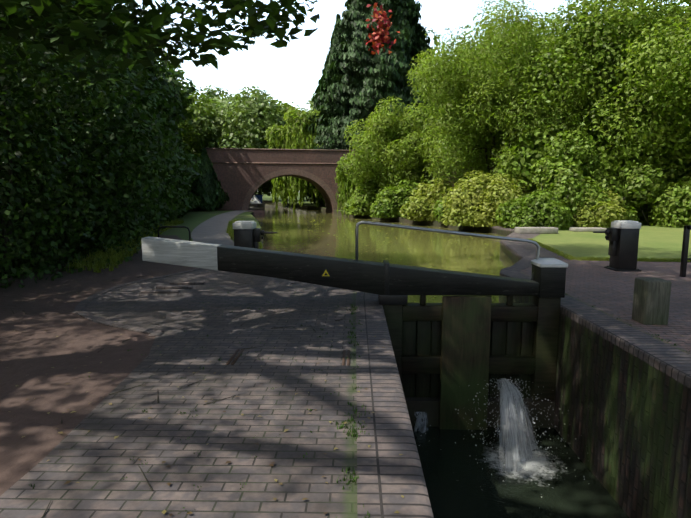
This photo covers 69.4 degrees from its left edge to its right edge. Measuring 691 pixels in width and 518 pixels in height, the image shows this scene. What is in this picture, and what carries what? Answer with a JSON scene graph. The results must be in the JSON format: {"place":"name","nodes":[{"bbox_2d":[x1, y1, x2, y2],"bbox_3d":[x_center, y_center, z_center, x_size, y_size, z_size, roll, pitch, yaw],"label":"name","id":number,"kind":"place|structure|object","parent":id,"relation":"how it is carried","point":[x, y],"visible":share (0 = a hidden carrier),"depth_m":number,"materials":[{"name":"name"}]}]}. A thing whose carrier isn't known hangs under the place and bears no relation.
{"place":"outdoors","nodes":[
{"label":"outdoors","id":0,"kind":"place"},
{"bbox_2d":[5,0,222,82],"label":"overhanging tree","id":1,"kind":"object","parent":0,"point":[166,6],"depth_m":4.51,"materials":[{"name":"green plant"}]},
{"bbox_2d":[0,0,319,89],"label":"overhanging bough leaves","id":2,"kind":"object","parent":1,"relation":"attached to","point":[152,22],"visible":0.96,"depth_m":4.10,"materials":[{"name":"green plant"}]},
{"bbox_2d":[0,269,356,517],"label":"paving","id":3,"kind":"structure","parent":0,"point":[97,463],"depth_m":3.26,"materials":[{"name":"grey brick"}]},
{"bbox_2d":[75,268,202,335],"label":"quadrant edge bricks","id":4,"kind":"object","parent":3,"relation":"on","point":[81,310],"visible":0.71,"depth_m":5.97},
{"bbox_2d":[141,282,204,292],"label":"foot grip bricks","id":5,"kind":"object","parent":3,"relation":"on","point":[173,287],"visible":1,"depth_m":7.61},
{"bbox_2d":[232,221,276,248],"bbox_3d":[-1.684,-0.242,9.316,0.830,0.927,0.460,0,8,1],"label":"paddle gear post","id":6,"kind":"object","parent":3,"relation":"on","point":[248,234],"visible":0.54,"depth_m":9.14,"materials":[{"name":"black metal"}]},
{"bbox_2d":[226,349,349,365],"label":"paving anchor strips","id":7,"kind":"object","parent":3,"relation":"on","point":[242,350],"visible":0.98,"depth_m":4.42,"materials":[{"name":"metal"}]},
{"bbox_2d":[0,267,684,517],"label":"fallen leaves","id":8,"kind":"object","parent":3,"relation":"on","point":[169,483],"depth_m":3.51,"materials":[{"name":"brown plant"}]},
{"bbox_2d":[31,283,689,517],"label":"paving weeds","id":9,"kind":"object","parent":3,"relation":"on","point":[353,430],"visible":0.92,"depth_m":3.20,"materials":[{"name":"green plant"}]},
{"bbox_2d":[191,207,258,245],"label":"towpath","id":10,"kind":"structure","parent":0,"point":[213,230],"depth_m":19.22,"materials":[{"name":"grey concrete"}]},
{"bbox_2d":[2,0,688,162],"label":"sky","id":11,"kind":"structure","parent":0,"point":[291,73],"materials":[{"name":"white"}]},
{"bbox_2d":[159,192,561,427],"bbox_3d":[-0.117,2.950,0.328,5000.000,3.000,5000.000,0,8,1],"label":"ground","id":12,"kind":"structure","parent":0,"point":[428,406],"depth_m":6.76,"materials":[{"name":"green soil"}]},
{"bbox_2d":[1,1,99,84],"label":"hedge tree","id":13,"kind":"object","parent":12,"relation":"on","point":[46,54],"depth_m":16.21,"materials":[{"name":"green plant"}]},
{"bbox_2d":[17,2,148,100],"bbox_3d":[-15.649,-9.052,19.956,13.367,15.709,12.333,0,8,1],"label":"hedge tree","id":14,"kind":"object","parent":12,"relation":"on","point":[131,54],"depth_m":23.04,"materials":[{"name":"green plant"}]},
{"bbox_2d":[0,235,195,495],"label":"bare earth","id":15,"kind":"structure","parent":12,"relation":"on","point":[33,422],"depth_m":4.49,"materials":[{"name":"brown soil"}]},
{"bbox_2d":[0,0,163,66],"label":"hedge tree","id":16,"kind":"object","parent":15,"relation":"on","point":[73,2],"visible":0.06,"depth_m":13.14,"materials":[{"name":"green plant"}]},
{"bbox_2d":[0,6,196,288],"bbox_3d":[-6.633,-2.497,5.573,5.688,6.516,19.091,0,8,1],"label":"hedge","id":17,"kind":"object","parent":15,"relation":"on","point":[76,166],"depth_m":10.14,"materials":[{"name":"green plant"}]},
{"bbox_2d":[42,82,202,243],"bbox_3d":[-10.009,-4.390,25.934,4.518,5.204,27.212,-2,8,-13],"label":"hedge","id":18,"kind":"object","parent":15,"relation":"on","point":[183,194],"depth_m":21.77,"materials":[{"name":"green plant"}]},
{"bbox_2d":[157,226,190,240],"bbox_3d":[-3.544,-0.298,10.354,0.690,0.780,0.040,0,8,1],"label":"metal railing","id":19,"kind":"object","parent":15,"relation":"on","point":[175,227],"visible":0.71,"depth_m":10.29,"materials":[{"name":"black metal"}]},
{"bbox_2d":[66,14,133,101],"bbox_3d":[-16.454,-8.452,25.000,10.189,13.067,11.384,0,8,1],"label":"hedge tree","id":20,"kind":"object","parent":12,"relation":"on","point":[111,64],"depth_m":25.23,"materials":[{"name":"green plant"}]},
{"bbox_2d":[89,5,171,124],"bbox_3d":[-18.121,-10.264,30.887,13.687,15.183,12.422,0,8,1],"label":"hedge tree","id":21,"kind":"object","parent":12,"relation":"on","point":[155,62],"visible":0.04,"depth_m":32.74,"materials":[{"name":"green plant"}]},
{"bbox_2d":[113,45,195,144],"bbox_3d":[-16.766,-10.204,37.495,10.986,13.259,10.728,0,8,1],"label":"hedge tree","id":22,"kind":"object","parent":12,"relation":"on","point":[184,102],"visible":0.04,"depth_m":36.92,"materials":[{"name":"green plant"}]},
{"bbox_2d":[64,218,264,272],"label":"verge grass tufts","id":23,"kind":"object","parent":12,"relation":"on","point":[114,257],"visible":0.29,"depth_m":10.91,"materials":[{"name":"green plant"}]},
{"bbox_2d":[145,40,189,97],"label":"hedge tree","id":24,"kind":"object","parent":12,"relation":"on","point":[169,61],"depth_m":42.22,"materials":[{"name":"green plant"}]},
{"bbox_2d":[170,81,217,156],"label":"tree","id":25,"kind":"object","parent":12,"relation":"on","point":[198,106],"visible":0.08,"depth_m":53.06,"materials":[{"name":"green plant"}]},
{"bbox_2d":[178,85,232,126],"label":"tree","id":26,"kind":"object","parent":12,"relation":"on","point":[211,94],"visible":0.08,"depth_m":106.32,"materials":[{"name":"green plant"}]},
{"bbox_2d":[191,148,228,211],"bbox_3d":[-10.756,-6.122,38.617,3.239,4.940,2.946,0,8,1],"label":"conifer bush","id":27,"kind":"object","parent":12,"relation":"on","point":[208,190],"depth_m":38.16,"materials":[{"name":"green plant"}]},
{"bbox_2d":[178,86,288,197],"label":"tree","id":28,"kind":"object","parent":12,"relation":"on","point":[236,117],"depth_m":53.87,"materials":[{"name":"green plant"}]},
{"bbox_2d":[207,94,284,196],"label":"tree","id":29,"kind":"object","parent":12,"relation":"on","point":[222,97],"depth_m":79.97,"materials":[{"name":"green plant"}]},
{"bbox_2d":[248,207,264,215],"bbox_3d":[-7.671,-3.627,43.073,1.350,1.302,10.600,-1,8,-9],"label":"bridge towpath ledge","id":30,"kind":"object","parent":12,"relation":"on","point":[259,211],"visible":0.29,"depth_m":37.95,"materials":[{"name":"brown brick"}]},
{"bbox_2d":[261,102,310,203],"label":"willow","id":31,"kind":"object","parent":12,"relation":"on","point":[285,104],"depth_m":59.28,"materials":[{"name":"green plant"}]},
{"bbox_2d":[287,93,313,113],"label":"tree","id":32,"kind":"object","parent":12,"relation":"on","point":[311,107],"visible":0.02,"depth_m":60.31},
{"bbox_2d":[264,107,343,209],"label":"willow","id":33,"kind":"object","parent":12,"relation":"on","point":[287,186],"depth_m":48.55,"materials":[{"name":"green plant"}]},
{"bbox_2d":[307,13,352,205],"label":"cypress","id":34,"kind":"object","parent":12,"relation":"on","point":[336,38],"visible":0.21,"depth_m":49.60,"materials":[{"name":"green plant"}]},
{"bbox_2d":[206,149,474,212],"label":"canal bridge","id":35,"kind":"structure","parent":12,"relation":"on","point":[238,180],"depth_m":40.42,"materials":[{"name":"brick"}]},
{"bbox_2d":[242,169,338,209],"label":"bridge arch ring","id":36,"kind":"object","parent":35,"relation":"attached to","point":[256,185],"visible":0.83,"depth_m":40.74,"materials":[{"name":"brown brick"}]},
{"bbox_2d":[206,148,458,164],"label":"bridge coping courses","id":37,"kind":"object","parent":35,"relation":"attached to","point":[276,149],"visible":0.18,"depth_m":40.34,"materials":[{"name":"brick"}]},
{"bbox_2d":[335,145,390,216],"bbox_3d":[1.488,-5.755,36.766,4.642,5.451,4.188,0,8,1],"label":"willow","id":38,"kind":"object","parent":12,"relation":"on","point":[346,190],"depth_m":36.10,"materials":[{"name":"green plant"}]},
{"bbox_2d":[344,180,383,215],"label":"bank shrub","id":39,"kind":"object","parent":12,"relation":"on","point":[362,201],"visible":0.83,"depth_m":33.39,"materials":[{"name":"green plant"}]},
{"bbox_2d":[305,0,443,149],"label":"cypress","id":40,"kind":"object","parent":12,"relation":"on","point":[364,86],"visible":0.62,"depth_m":45.17,"materials":[{"name":"green plant"}]},
{"bbox_2d":[364,3,399,65],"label":"red creeper leaves","id":41,"kind":"object","parent":40,"relation":"attached to","point":[378,42],"visible":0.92,"depth_m":43.44,"materials":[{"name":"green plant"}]},
{"bbox_2d":[369,179,418,218],"bbox_3d":[3.288,-3.705,30.666,3.739,2.391,4.209,0,8,1],"label":"bank shrub","id":42,"kind":"object","parent":12,"relation":"on","point":[391,202],"visible":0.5,"depth_m":29.77,"materials":[{"name":"green plant"}]},
{"bbox_2d":[342,96,451,197],"bbox_3d":[3.470,-6.610,32.582,7.446,7.535,5.165,0,8,1],"label":"pale tree","id":43,"kind":"object","parent":12,"relation":"on","point":[402,153],"depth_m":31.47,"materials":[{"name":"green plant"}]},
{"bbox_2d":[399,178,453,221],"bbox_3d":[4.710,-3.229,27.200,3.566,2.325,3.710,0,8,1],"label":"yellow shrub","id":44,"kind":"object","parent":12,"relation":"on","point":[420,205],"visible":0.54,"depth_m":26.41,"materials":[{"name":"plant"}]},
{"bbox_2d":[432,196,451,222],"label":"lawn edge shrub","id":45,"kind":"object","parent":12,"relation":"on","point":[438,213],"visible":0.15,"depth_m":24.97,"materials":[{"name":"green plant"}]},
{"bbox_2d":[425,27,481,149],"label":"tree","id":46,"kind":"object","parent":12,"relation":"on","point":[435,38],"depth_m":54.41,"materials":[{"name":"green plant"}]},
{"bbox_2d":[442,170,523,226],"bbox_3d":[6.766,-2.792,22.936,4.768,2.569,3.872,0,8,1],"label":"yellow shrub","id":47,"kind":"object","parent":12,"relation":"on","point":[478,200],"visible":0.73,"depth_m":22.11,"materials":[{"name":"plant"}]},
{"bbox_2d":[406,0,599,189],"bbox_3d":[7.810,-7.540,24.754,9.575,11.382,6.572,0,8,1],"label":"pale tree","id":48,"kind":"object","parent":12,"relation":"on","point":[467,80],"depth_m":23.96,"materials":[{"name":"green plant"}]},
{"bbox_2d":[413,15,601,178],"bbox_3d":[12.828,-11.163,35.802,16.082,13.634,9.134,3,8,19],"label":"tree","id":49,"kind":"object","parent":12,"relation":"on","point":[423,99],"visible":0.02,"depth_m":36.82,"materials":[{"name":"green plant"}]},
{"bbox_2d":[502,173,535,195],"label":"lawn edge shrub","id":50,"kind":"object","parent":12,"relation":"on","point":[523,187],"visible":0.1,"depth_m":22.81,"materials":[{"name":"green plant"}]},
{"bbox_2d":[449,0,690,178],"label":"tree","id":51,"kind":"object","parent":12,"relation":"on","point":[590,114],"depth_m":22.43,"materials":[{"name":"green plant"}]},
{"bbox_2d":[489,117,656,221],"bbox_3d":[22.811,-3.949,21.771,32.360,5.459,7.211,2,8,14],"label":"hedge","id":52,"kind":"object","parent":12,"relation":"on","point":[529,153],"visible":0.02,"depth_m":22.79,"materials":[{"name":"green plant"}]},
{"bbox_2d":[489,228,690,517],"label":"lock walls","id":53,"kind":"structure","parent":12,"relation":"on","point":[627,416],"depth_m":4.94,"materials":[{"name":"brown brick"}]},
{"bbox_2d":[141,236,538,295],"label":"balance beam","id":54,"kind":"structure","parent":53,"relation":"on","point":[359,275],"depth_m":6.46,"materials":[{"name":"black wood"}]},
{"bbox_2d":[321,268,330,276],"bbox_3d":[-0.254,0.173,6.455,0.150,0.130,0.002,0,8,1],"label":"warning sticker","id":55,"kind":"object","parent":54,"relation":"attached to","point":[325,273],"visible":1,"depth_m":6.46,"materials":[{"name":"yellow paint"}]},
{"bbox_2d":[378,260,407,304],"bbox_3d":[0.624,0.304,6.605,0.370,0.540,0.330,0,8,1],"label":"metal bracket","id":56,"kind":"object","parent":54,"relation":"on","point":[386,299],"visible":0.79,"depth_m":6.47,"materials":[{"name":"black paint"}]},
{"bbox_2d":[355,221,539,279],"bbox_3d":[1.353,-0.101,6.638,2.445,0.814,0.042,0,8,1],"label":"handrail","id":57,"kind":"object","parent":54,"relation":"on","point":[441,231],"visible":0.77,"depth_m":6.59,"materials":[{"name":"grey metal"}]},
{"bbox_2d":[439,296,491,429],"bbox_3d":[1.565,1.838,6.620,0.620,2.735,0.080,0,8,1],"label":"gate board","id":58,"kind":"object","parent":53,"relation":"attached to","point":[465,346],"visible":0.56,"depth_m":6.51,"materials":[{"name":"wood"}]},
{"bbox_2d":[383,295,560,401],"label":"lock gate","id":59,"kind":"structure","parent":53,"relation":"attached to","point":[524,337],"depth_m":6.63,"materials":[{"name":"black wood"}]},
{"bbox_2d":[262,226,690,517],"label":"lock coping","id":60,"kind":"object","parent":53,"relation":"on","point":[388,475],"visible":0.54,"depth_m":3.69,"materials":[{"name":"grey stone"}]},
{"bbox_2d":[536,161,690,227],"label":"shrub","id":61,"kind":"object","parent":12,"relation":"on","point":[644,184],"depth_m":21.10,"materials":[{"name":"green plant"}]},
{"bbox_2d":[582,0,690,131],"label":"tree","id":62,"kind":"object","parent":12,"relation":"on","point":[683,7],"depth_m":30.08,"materials":[{"name":"green plant"}]},
{"bbox_2d":[254,202,519,302],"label":"canal water","id":63,"kind":"structure","parent":0,"point":[425,249],"depth_m":17.35,"materials":[{"name":"green liquid"}]},
{"bbox_2d":[249,194,264,207],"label":"narrowboat","id":64,"kind":"object","parent":63,"relation":"on","point":[256,200],"visible":0.42,"depth_m":53.98,"materials":[{"name":"white"}]},
{"bbox_2d":[258,219,499,301],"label":"floating leaves","id":65,"kind":"object","parent":63,"relation":"on","point":[368,245],"visible":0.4,"depth_m":19.52,"materials":[{"name":"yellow plant"}]},
{"bbox_2d":[412,426,629,517],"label":"lock chamber water","id":66,"kind":"structure","parent":0,"point":[456,476],"depth_m":5.48,"materials":[{"name":"liquid"}]},
{"bbox_2d":[414,412,428,432],"bbox_3d":[1.004,2.196,6.601,0.323,0.271,0.225,0,8,1],"label":"water leak","id":67,"kind":"object","parent":66,"relation":"in","point":[419,422],"visible":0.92,"depth_m":6.61,"materials":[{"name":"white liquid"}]},
{"bbox_2d":[425,377,596,507],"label":"leak droplets","id":68,"kind":"object","parent":66,"relation":"on","point":[520,423],"visible":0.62,"depth_m":6.16,"materials":[{"name":"white liquid"}]},
{"bbox_2d":[497,380,525,471],"bbox_3d":[1.903,2.012,6.107,0.477,0.764,1.161,0,8,1],"label":"water jet","id":69,"kind":"object","parent":66,"relation":"on","point":[505,419],"visible":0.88,"depth_m":5.86,"materials":[{"name":"white liquid"}]},
{"bbox_2d":[502,378,532,460],"bbox_3d":[2.083,1.993,6.228,0.476,0.752,0.909,0,8,1],"label":"water jet","id":70,"kind":"object","parent":66,"relation":"on","point":[523,438],"visible":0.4,"depth_m":6.04,"materials":[{"name":"white liquid"}]},
{"bbox_2d":[505,381,538,451],"bbox_3d":[2.163,2.010,6.332,0.420,0.702,0.681,-5,9,-32],"label":"water jet","id":71,"kind":"object","parent":66,"relation":"in","point":[530,447],"visible":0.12,"depth_m":6.21,"materials":[{"name":"white liquid"}]},
{"bbox_2d":[531,258,567,297],"bbox_3d":[2.661,0.237,6.557,0.355,0.485,0.360,0,8,1],"label":"gate post","id":72,"kind":"object","parent":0,"point":[549,276],"visible":0.98,"depth_m":6.40,"materials":[{"name":"black wood"}]},
{"bbox_2d":[520,258,690,354],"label":"paving","id":73,"kind":"structure","parent":0,"point":[588,283],"depth_m":7.40,"materials":[{"name":"grey brick"}]},
{"bbox_2d":[593,220,640,271],"bbox_3d":[5.080,-0.258,9.436,0.830,0.927,0.460,0,8,1],"label":"paddle gear post","id":74,"kind":"object","parent":73,"relation":"on","point":[622,237],"visible":1,"depth_m":9.29,"materials":[{"name":"black metal"}]},
{"bbox_2d":[632,277,671,324],"bbox_3d":[3.451,0.474,5.640,0.270,0.500,0.270,0,8,1],"label":"wooden bollard","id":75,"kind":"object","parent":73,"relation":"on","point":[651,300],"visible":0.96,"depth_m":5.52,"materials":[{"name":"grey wood"}]},
{"bbox_2d":[680,225,690,276],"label":"steel barrier","id":76,"kind":"object","parent":73,"relation":"on","point":[685,247],"visible":0.9,"depth_m":8.62,"materials":[{"name":"black metal"}]},
{"bbox_2d":[528,238,690,261],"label":"kerb","id":77,"kind":"structure","parent":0,"point":[569,257],"depth_m":10.79,"materials":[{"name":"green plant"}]},
{"bbox_2d":[534,225,690,258],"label":"lawn","id":78,"kind":"structure","parent":0,"point":[657,242],"depth_m":14.65,"materials":[{"name":"green plant"}]},
{"bbox_2d":[495,189,572,229],"bbox_3d":[7.746,-2.014,20.410,3.130,1.674,2.923,0,8,1],"label":"green shrub","id":79,"kind":"object","parent":78,"relation":"on","point":[543,208],"visible":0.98,"depth_m":19.62,"materials":[{"name":"green plant"}]},
{"bbox_2d":[514,234,573,258],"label":"footpath","id":80,"kind":"structure","parent":78,"relation":"on","point":[532,248],"depth_m":13.02,"materials":[{"name":"grey concrete"}]},
{"bbox_2d":[515,227,606,233],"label":"stone blocks","id":81,"kind":"structure","parent":78,"relation":"on","point":[536,230],"depth_m":17.66,"materials":[{"name":"stone"}]},
{"bbox_2d":[571,190,627,227],"bbox_3d":[10.660,-2.080,21.017,2.373,1.651,2.864,0,8,1],"label":"lawn edge shrub","id":82,"kind":"object","parent":78,"relation":"on","point":[603,214],"visible":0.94,"depth_m":20.40,"materials":[{"name":"green plant"}]},
{"bbox_2d":[521,129,690,224],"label":"shrub","id":83,"kind":"object","parent":78,"relation":"on","point":[566,145],"visible":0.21,"depth_m":21.68,"materials":[{"name":"green plant"}]},
{"bbox_2d":[566,0,690,183],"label":"tree","id":84,"kind":"object","parent":78,"relation":"on","point":[671,86],"depth_m":20.46,"materials":[{"name":"green plant"}]},
{"bbox_2d":[676,182,690,226],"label":"lawn edge shrub","id":85,"kind":"object","parent":78,"relation":"on","point":[687,207],"visible":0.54,"depth_m":20.46,"materials":[{"name":"green plant"}]}
]}

